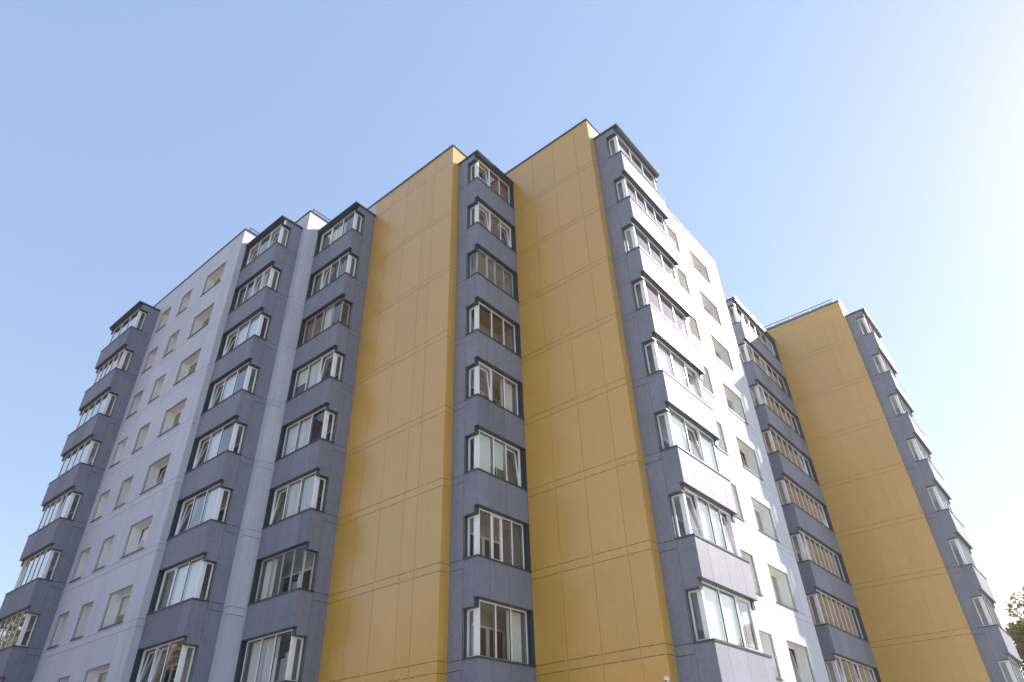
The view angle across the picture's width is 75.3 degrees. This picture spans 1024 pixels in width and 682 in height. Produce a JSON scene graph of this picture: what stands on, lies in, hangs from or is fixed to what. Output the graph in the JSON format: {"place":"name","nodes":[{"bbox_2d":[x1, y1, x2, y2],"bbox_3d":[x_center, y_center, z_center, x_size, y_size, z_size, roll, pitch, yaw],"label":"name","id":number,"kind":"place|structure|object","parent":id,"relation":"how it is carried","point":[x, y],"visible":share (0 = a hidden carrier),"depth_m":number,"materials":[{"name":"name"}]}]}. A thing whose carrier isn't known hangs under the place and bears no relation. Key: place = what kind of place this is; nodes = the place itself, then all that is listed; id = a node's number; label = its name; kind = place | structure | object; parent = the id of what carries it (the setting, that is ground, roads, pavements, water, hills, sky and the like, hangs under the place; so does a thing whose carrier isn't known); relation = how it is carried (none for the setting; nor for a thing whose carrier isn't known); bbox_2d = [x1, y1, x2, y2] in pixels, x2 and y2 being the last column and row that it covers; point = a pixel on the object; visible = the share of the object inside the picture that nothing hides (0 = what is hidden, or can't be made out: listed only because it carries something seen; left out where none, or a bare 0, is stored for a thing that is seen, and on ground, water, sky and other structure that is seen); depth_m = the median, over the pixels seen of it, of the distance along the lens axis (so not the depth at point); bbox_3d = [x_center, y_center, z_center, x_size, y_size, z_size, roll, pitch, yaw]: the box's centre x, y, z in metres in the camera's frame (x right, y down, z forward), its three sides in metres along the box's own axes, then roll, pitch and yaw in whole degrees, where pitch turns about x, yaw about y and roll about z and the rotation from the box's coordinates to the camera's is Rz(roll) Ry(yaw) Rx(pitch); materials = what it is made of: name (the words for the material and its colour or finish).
{"place":"outdoors","nodes":[
{"label":"outdoors","id":0,"kind":"place"},
{"bbox_2d":[0,0,1023,676],"label":"sky","id":1,"kind":"structure","parent":0,"point":[859,154],"materials":[{"name":"blue"}]},
{"label":"ground","id":2,"kind":"structure","parent":0,"visible":0},
{"bbox_2d":[0,118,1023,681],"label":"apartment building","id":3,"kind":"structure","parent":2,"relation":"on","point":[588,408],"depth_m":26.75,"materials":[{"name":"paint"}]},
{"bbox_2d":[0,609,37,649],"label":"bay window","id":4,"kind":"structure","parent":3,"relation":"in","point":[17,629],"depth_m":29.56,"materials":[{"name":"glass"}]},
{"bbox_2d":[13,546,60,589],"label":"bay window","id":5,"kind":"structure","parent":3,"relation":"in","point":[43,564],"depth_m":31.36,"materials":[{"name":"glass"}]},
{"bbox_2d":[46,611,69,649],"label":"window","id":6,"kind":"structure","parent":3,"relation":"in","point":[55,641],"depth_m":29.15,"materials":[{"name":"white plastic"}]},
{"bbox_2d":[36,489,80,530],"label":"bay window","id":7,"kind":"structure","parent":3,"relation":"in","point":[65,506],"depth_m":33.06,"materials":[{"name":"glass"}]},
{"bbox_2d":[58,676,69,681],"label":"window","id":8,"kind":"structure","parent":3,"relation":"in","point":[63,679],"depth_m":26.61,"materials":[{"name":"white plastic"}]},
{"bbox_2d":[57,438,99,477],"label":"bay window","id":9,"kind":"structure","parent":3,"relation":"in","point":[86,452],"depth_m":34.62,"materials":[{"name":"glass"}]},
{"bbox_2d":[69,547,90,582],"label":"window","id":10,"kind":"structure","parent":3,"relation":"in","point":[84,555],"depth_m":30.77,"materials":[{"name":"white plastic"}]},
{"bbox_2d":[69,601,93,641],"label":"window","id":11,"kind":"structure","parent":3,"relation":"in","point":[85,614],"depth_m":27.95,"materials":[{"name":"white plastic"}]},
{"bbox_2d":[75,391,116,429],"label":"bay window","id":12,"kind":"structure","parent":3,"relation":"in","point":[105,404],"depth_m":36.17,"materials":[{"name":"glass"}]},
{"bbox_2d":[84,663,109,681],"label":"window","id":13,"kind":"structure","parent":3,"relation":"in","point":[99,674],"depth_m":25.29,"materials":[{"name":"white plastic"}]},
{"bbox_2d":[90,490,109,522],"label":"window","id":14,"kind":"structure","parent":3,"relation":"in","point":[100,506],"depth_m":32.39,"materials":[{"name":"white plastic"}]},
{"bbox_2d":[92,535,113,571],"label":"window","id":15,"kind":"structure","parent":3,"relation":"in","point":[107,545],"depth_m":29.57,"materials":[{"name":"white plastic"}]},
{"bbox_2d":[93,348,131,384],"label":"bay window","id":16,"kind":"structure","parent":3,"relation":"in","point":[121,360],"depth_m":37.91,"materials":[{"name":"glass"}]},
{"bbox_2d":[98,584,132,630],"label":"window","id":17,"kind":"structure","parent":3,"relation":"in","point":[117,604],"depth_m":26.71,"materials":[{"name":"white plastic"}]},
{"bbox_2d":[108,437,127,468],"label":"window","id":18,"kind":"structure","parent":3,"relation":"in","point":[117,456],"depth_m":34.03,"materials":[{"name":"white plastic"}]},
{"bbox_2d":[112,475,133,509],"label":"window","id":19,"kind":"structure","parent":3,"relation":"in","point":[125,486],"depth_m":31.21,"materials":[{"name":"white plastic"}]},
{"bbox_2d":[108,309,146,344],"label":"bay window","id":20,"kind":"structure","parent":3,"relation":"in","point":[136,320],"depth_m":39.41,"materials":[{"name":"white glass"}]},
{"bbox_2d":[125,389,143,418],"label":"window","id":21,"kind":"structure","parent":3,"relation":"in","point":[137,398],"depth_m":35.66,"materials":[{"name":"white plastic"}]},
{"bbox_2d":[120,515,152,558],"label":"window","id":22,"kind":"structure","parent":3,"relation":"in","point":[139,532],"depth_m":28.30,"materials":[{"name":"white plastic"}]},
{"bbox_2d":[130,422,149,454],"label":"window","id":23,"kind":"structure","parent":3,"relation":"in","point":[143,433],"depth_m":32.84,"materials":[{"name":"white plastic"}]},
{"bbox_2d":[141,347,157,373],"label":"window","id":24,"kind":"structure","parent":3,"relation":"in","point":[152,355],"depth_m":37.29,"materials":[{"name":"beige glass"}]},
{"bbox_2d":[139,453,170,494],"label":"window","id":25,"kind":"structure","parent":3,"relation":"in","point":[157,471],"depth_m":29.94,"materials":[{"name":"white plastic"}]},
{"bbox_2d":[147,373,165,403],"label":"window","id":26,"kind":"structure","parent":3,"relation":"in","point":[156,392],"depth_m":34.45,"materials":[{"name":"white plastic"}]},
{"bbox_2d":[155,307,170,332],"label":"window","id":27,"kind":"structure","parent":3,"relation":"in","point":[162,323],"depth_m":38.88,"materials":[{"name":"beige glass"}]},
{"bbox_2d":[136,638,195,681],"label":"bay window","id":28,"kind":"structure","parent":3,"relation":"in","point":[171,661],"depth_m":23.62,"materials":[{"name":"white plastic"}]},
{"bbox_2d":[162,330,178,357],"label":"window","id":29,"kind":"structure","parent":3,"relation":"in","point":[171,345],"depth_m":36.06,"materials":[{"name":"beige glass"}]},
{"bbox_2d":[157,398,185,437],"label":"window","id":30,"kind":"structure","parent":3,"relation":"in","point":[173,416],"depth_m":31.50,"materials":[{"name":"white plastic"}]},
{"bbox_2d":[176,289,192,315],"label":"window","id":31,"kind":"structure","parent":3,"relation":"in","point":[184,304],"depth_m":37.68,"materials":[{"name":"beige glass"}]},
{"bbox_2d":[155,555,213,610],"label":"bay window","id":32,"kind":"structure","parent":3,"relation":"in","point":[190,579],"depth_m":24.55,"materials":[{"name":"glass"}]},
{"bbox_2d":[173,348,200,385],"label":"window","id":33,"kind":"structure","parent":3,"relation":"in","point":[188,366],"depth_m":33.12,"materials":[{"name":"beige glass"}]},
{"bbox_2d":[187,303,213,338],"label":"window","id":34,"kind":"structure","parent":3,"relation":"in","point":[202,320],"depth_m":34.72,"materials":[{"name":"beige glass"}]},
{"bbox_2d":[174,483,230,535],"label":"bay window","id":35,"kind":"structure","parent":3,"relation":"in","point":[212,503],"depth_m":26.54,"materials":[{"name":"glass"}]},
{"bbox_2d":[200,262,225,296],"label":"window","id":36,"kind":"structure","parent":3,"relation":"in","point":[216,276],"depth_m":36.35,"materials":[{"name":"grey glass"}]},
{"bbox_2d":[192,419,244,468],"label":"bay window","id":37,"kind":"structure","parent":3,"relation":"in","point":[228,437],"depth_m":28.10,"materials":[{"name":"glass"}]},
{"bbox_2d":[208,362,257,408],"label":"bay window","id":38,"kind":"structure","parent":3,"relation":"in","point":[244,378],"depth_m":29.68,"materials":[{"name":"glass"}]},
{"bbox_2d":[222,311,268,355],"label":"bay window","id":39,"kind":"structure","parent":3,"relation":"in","point":[258,324],"depth_m":31.08,"materials":[{"name":"glass"}]},
{"bbox_2d":[235,266,279,307],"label":"bay window","id":40,"kind":"structure","parent":3,"relation":"in","point":[270,276],"depth_m":32.66,"materials":[{"name":"white glass"}]},
{"bbox_2d":[246,225,288,264],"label":"bay window","id":41,"kind":"structure","parent":3,"relation":"in","point":[280,234],"depth_m":34.24,"materials":[{"name":"grey glass"}]},
{"bbox_2d":[240,629,303,681],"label":"bay window","id":42,"kind":"structure","parent":3,"relation":"in","point":[276,657],"depth_m":22.64,"materials":[{"name":"glass"}]},
{"bbox_2d":[255,545,315,601],"bbox_3d":[-7.975,8.953,23.819,2.849,2.560,1.008,-27,-42,31],"label":"bay window","id":43,"kind":"structure","parent":3,"relation":"in","point":[292,569],"depth_m":24.57,"materials":[{"name":"silver metal"}]},
{"bbox_2d":[269,471,325,524],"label":"bay window","id":44,"kind":"structure","parent":3,"relation":"in","point":[306,492],"depth_m":25.53,"materials":[{"name":"glass"}]},
{"bbox_2d":[282,407,334,456],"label":"bay window","id":45,"kind":"structure","parent":3,"relation":"in","point":[319,424],"depth_m":27.45,"materials":[{"name":"glass"}]},
{"bbox_2d":[293,350,342,396],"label":"bay window","id":46,"kind":"structure","parent":3,"relation":"in","point":[330,364],"depth_m":29.06,"materials":[{"name":"white plastic"}]},
{"bbox_2d":[302,298,349,343],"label":"bay window","id":47,"kind":"structure","parent":3,"relation":"in","point":[339,310],"depth_m":30.85,"materials":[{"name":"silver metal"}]},
{"bbox_2d":[311,252,356,295],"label":"bay window","id":48,"kind":"structure","parent":3,"relation":"in","point":[347,263],"depth_m":32.35,"materials":[{"name":"grey glass"}]},
{"bbox_2d":[319,210,361,251],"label":"bay window","id":49,"kind":"structure","parent":3,"relation":"in","point":[353,220],"depth_m":33.87,"materials":[{"name":"grey glass"}]},
{"bbox_2d":[470,159,509,203],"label":"bay window","id":50,"kind":"structure","parent":3,"relation":"in","point":[478,169],"depth_m":31.63,"materials":[{"name":"grey glass"}]},
{"bbox_2d":[470,201,511,247],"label":"bay window","id":51,"kind":"structure","parent":3,"relation":"in","point":[479,213],"depth_m":30.06,"materials":[{"name":"grey glass"}]},
{"bbox_2d":[470,248,513,297],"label":"bay window","id":52,"kind":"structure","parent":3,"relation":"in","point":[480,262],"depth_m":28.59,"materials":[{"name":"grey glass"}]},
{"bbox_2d":[469,302,515,352],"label":"bay window","id":53,"kind":"structure","parent":3,"relation":"in","point":[481,317],"depth_m":27.05,"materials":[{"name":"white plastic"}]},
{"bbox_2d":[469,361,517,414],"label":"bay window","id":54,"kind":"structure","parent":3,"relation":"in","point":[485,381],"depth_m":25.26,"materials":[{"name":"white plastic"}]},
{"bbox_2d":[468,429,520,486],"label":"bay window","id":55,"kind":"structure","parent":3,"relation":"in","point":[486,452],"depth_m":23.21,"materials":[{"name":"glass"}]},
{"bbox_2d":[467,508,524,568],"bbox_3d":[-0.665,6.986,21.404,0.976,2.560,2.387,-27,-42,31],"label":"bay window","id":56,"kind":"structure","parent":3,"relation":"in","point":[500,538],"depth_m":22.09,"materials":[{"name":"glass"}]},
{"bbox_2d":[467,599,528,663],"bbox_3d":[-0.584,9.279,19.799,0.966,2.560,2.387,-27,-42,31],"label":"bay window","id":57,"kind":"structure","parent":3,"relation":"in","point":[497,631],"depth_m":20.41,"materials":[{"name":"white plastic"}]},
{"bbox_2d":[608,135,656,189],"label":"bay window","id":58,"kind":"structure","parent":3,"relation":"in","point":[616,144],"depth_m":30.46,"materials":[{"name":"white glass"}]},
{"bbox_2d":[616,177,666,233],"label":"bay window","id":59,"kind":"structure","parent":3,"relation":"in","point":[624,187],"depth_m":28.85,"materials":[{"name":"white glass"}]},
{"bbox_2d":[624,224,677,282],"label":"bay window","id":60,"kind":"structure","parent":3,"relation":"in","point":[634,237],"depth_m":27.25,"materials":[{"name":"white glass"}]},
{"bbox_2d":[634,277,690,338],"bbox_3d":[5.653,-0.562,25.614,0.983,2.560,3.430,-27,-42,31],"label":"bay window","id":61,"kind":"structure","parent":3,"relation":"in","point":[645,292],"depth_m":25.63,"materials":[{"name":"white glass"}]},
{"bbox_2d":[663,676,669,681],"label":"security camera","id":62,"kind":"object","parent":3,"relation":"attached to","point":[666,679],"visible":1,"depth_m":17.26,"materials":[{"name":"white plastic"}]},
{"bbox_2d":[666,224,681,255],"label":"window","id":63,"kind":"structure","parent":3,"relation":"in","point":[670,233],"depth_m":34.70,"materials":[{"name":"beige glass"}]},
{"bbox_2d":[644,337,704,401],"bbox_3d":[5.739,1.729,24.007,0.983,2.560,3.430,-27,-42,31],"label":"bay window","id":64,"kind":"structure","parent":3,"relation":"in","point":[658,355],"depth_m":24.04,"materials":[{"name":"glass"}]},
{"bbox_2d":[677,267,691,297],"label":"window","id":65,"kind":"structure","parent":3,"relation":"in","point":[681,278],"depth_m":33.15,"materials":[{"name":"beige glass"}]},
{"bbox_2d":[657,407,720,472],"bbox_3d":[5.824,4.020,22.399,0.983,2.560,3.430,-27,-42,31],"label":"bay window","id":66,"kind":"structure","parent":3,"relation":"in","point":[674,429],"depth_m":22.59,"materials":[{"name":"glass"}]},
{"bbox_2d":[688,316,703,345],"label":"window","id":67,"kind":"structure","parent":3,"relation":"in","point":[693,326],"depth_m":31.53,"materials":[{"name":"beige glass"}]},
{"bbox_2d":[689,249,712,287],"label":"window","id":68,"kind":"structure","parent":3,"relation":"in","point":[700,268],"depth_m":36.89,"materials":[{"name":"beige glass"}]},
{"bbox_2d":[671,487,739,555],"bbox_3d":[5.910,6.311,20.792,0.983,2.560,3.430,-27,-42,31],"label":"bay window","id":69,"kind":"structure","parent":3,"relation":"in","point":[693,513],"depth_m":21.16,"materials":[{"name":"glass"}]},
{"bbox_2d":[702,365,715,397],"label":"window","id":70,"kind":"structure","parent":3,"relation":"in","point":[706,384],"depth_m":29.84,"materials":[{"name":"beige glass"}]},
{"bbox_2d":[699,290,723,329],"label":"window","id":71,"kind":"structure","parent":3,"relation":"in","point":[708,306],"depth_m":35.28,"materials":[{"name":"beige glass"}]},
{"bbox_2d":[710,333,735,374],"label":"window","id":72,"kind":"structure","parent":3,"relation":"in","point":[722,355],"depth_m":33.68,"materials":[{"name":"beige glass"}]},
{"bbox_2d":[716,421,729,455],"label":"window","id":73,"kind":"structure","parent":3,"relation":"in","point":[721,445],"depth_m":28.12,"materials":[{"name":"white plastic"}]},
{"bbox_2d":[688,581,761,652],"bbox_3d":[5.999,8.600,19.182,0.993,2.560,3.430,-27,-42,31],"label":"bay window","id":74,"kind":"structure","parent":3,"relation":"in","point":[715,612],"depth_m":19.20,"materials":[{"name":"glass"}]},
{"bbox_2d":[722,382,748,424],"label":"window","id":75,"kind":"structure","parent":3,"relation":"in","point":[735,404],"depth_m":32.07,"materials":[{"name":"white plastic"}]},
{"bbox_2d":[730,482,745,521],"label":"window","id":76,"kind":"structure","parent":3,"relation":"in","point":[736,499],"depth_m":26.53,"materials":[{"name":"white plastic"}]},
{"bbox_2d":[735,435,763,480],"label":"window","id":77,"kind":"structure","parent":3,"relation":"in","point":[749,461],"depth_m":30.53,"materials":[{"name":"white plastic"}]},
{"bbox_2d":[740,549,762,595],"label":"window","id":78,"kind":"structure","parent":3,"relation":"in","point":[747,556],"depth_m":24.96,"materials":[{"name":"white plastic"}]},
{"bbox_2d":[728,305,774,354],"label":"bay window","id":79,"kind":"structure","parent":3,"relation":"in","point":[736,315],"depth_m":41.60,"materials":[{"name":"white plastic"}]},
{"bbox_2d":[738,343,787,394],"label":"bay window","id":80,"kind":"structure","parent":3,"relation":"in","point":[747,353],"depth_m":40.16,"materials":[{"name":"white plastic"}]},
{"bbox_2d":[751,497,779,542],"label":"window","id":81,"kind":"structure","parent":3,"relation":"in","point":[763,515],"depth_m":28.83,"materials":[{"name":"white plastic"}]},
{"bbox_2d":[758,630,782,680],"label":"window","id":82,"kind":"structure","parent":3,"relation":"in","point":[767,646],"depth_m":23.48,"materials":[{"name":"white plastic"}]},
{"bbox_2d":[750,383,799,434],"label":"bay window","id":83,"kind":"structure","parent":3,"relation":"in","point":[760,396],"depth_m":38.38,"materials":[{"name":"white plastic"}]},
{"bbox_2d":[767,564,797,611],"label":"window","id":84,"kind":"structure","parent":3,"relation":"in","point":[782,590],"depth_m":27.20,"materials":[{"name":"white plastic"}]},
{"bbox_2d":[762,428,813,478],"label":"bay window","id":85,"kind":"structure","parent":3,"relation":"in","point":[774,442],"depth_m":36.73,"materials":[{"name":"glass"}]},
{"bbox_2d":[786,640,814,681],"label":"window","id":86,"kind":"structure","parent":3,"relation":"in","point":[800,660],"depth_m":25.68,"materials":[{"name":"white plastic"}]},
{"bbox_2d":[776,477,828,527],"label":"bay window","id":87,"kind":"structure","parent":3,"relation":"in","point":[788,491],"depth_m":35.17,"materials":[{"name":"white plastic"}]},
{"bbox_2d":[791,530,844,580],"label":"bay window","id":88,"kind":"structure","parent":3,"relation":"in","point":[805,547],"depth_m":33.59,"materials":[{"name":"glass"}]},
{"bbox_2d":[807,589,862,638],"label":"bay window","id":89,"kind":"structure","parent":3,"relation":"in","point":[824,608],"depth_m":31.99,"materials":[{"name":"glass"}]},
{"bbox_2d":[825,655,876,681],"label":"bay window","id":90,"kind":"structure","parent":3,"relation":"in","point":[841,669],"depth_m":30.40,"materials":[{"name":"glass"}]},
{"bbox_2d":[857,317,879,339],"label":"bay window","id":91,"kind":"structure","parent":3,"relation":"in","point":[866,328],"depth_m":42.05,"materials":[{"name":"white plastic"}]},
{"bbox_2d":[873,354,895,377],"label":"bay window","id":92,"kind":"structure","parent":3,"relation":"in","point":[881,364],"depth_m":40.47,"materials":[{"name":"white glass"}]},
{"bbox_2d":[889,394,913,419],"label":"bay window","id":93,"kind":"structure","parent":3,"relation":"in","point":[896,401],"depth_m":38.76,"materials":[{"name":"white plastic"}]},
{"bbox_2d":[907,438,932,464],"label":"bay window","id":94,"kind":"structure","parent":3,"relation":"in","point":[918,452],"depth_m":36.94,"materials":[{"name":"glass"}]},
{"bbox_2d":[927,486,953,513],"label":"bay window","id":95,"kind":"structure","parent":3,"relation":"in","point":[940,502],"depth_m":35.82,"materials":[{"name":"white plastic"}]},
{"bbox_2d":[948,538,976,567],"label":"bay window","id":96,"kind":"structure","parent":3,"relation":"in","point":[962,554],"depth_m":34.30,"materials":[{"name":"white plastic"}]},
{"bbox_2d":[972,593,1001,626],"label":"bay window","id":97,"kind":"structure","parent":3,"relation":"in","point":[987,614],"depth_m":32.66,"materials":[{"name":"white plastic"}]},
{"bbox_2d":[998,656,1023,681],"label":"bay window","id":98,"kind":"structure","parent":3,"relation":"in","point":[1010,669],"depth_m":31.16,"materials":[{"name":"white plastic"}]},
{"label":"pavement","id":99,"kind":"structure","parent":0,"visible":0},
{"bbox_2d":[1005,586,1023,675],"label":"deciduous tree","id":100,"kind":"object","parent":99,"relation":"on","point":[1016,633],"visible":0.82,"depth_m":43.28,"materials":[{"name":"green plant"}]}
]}

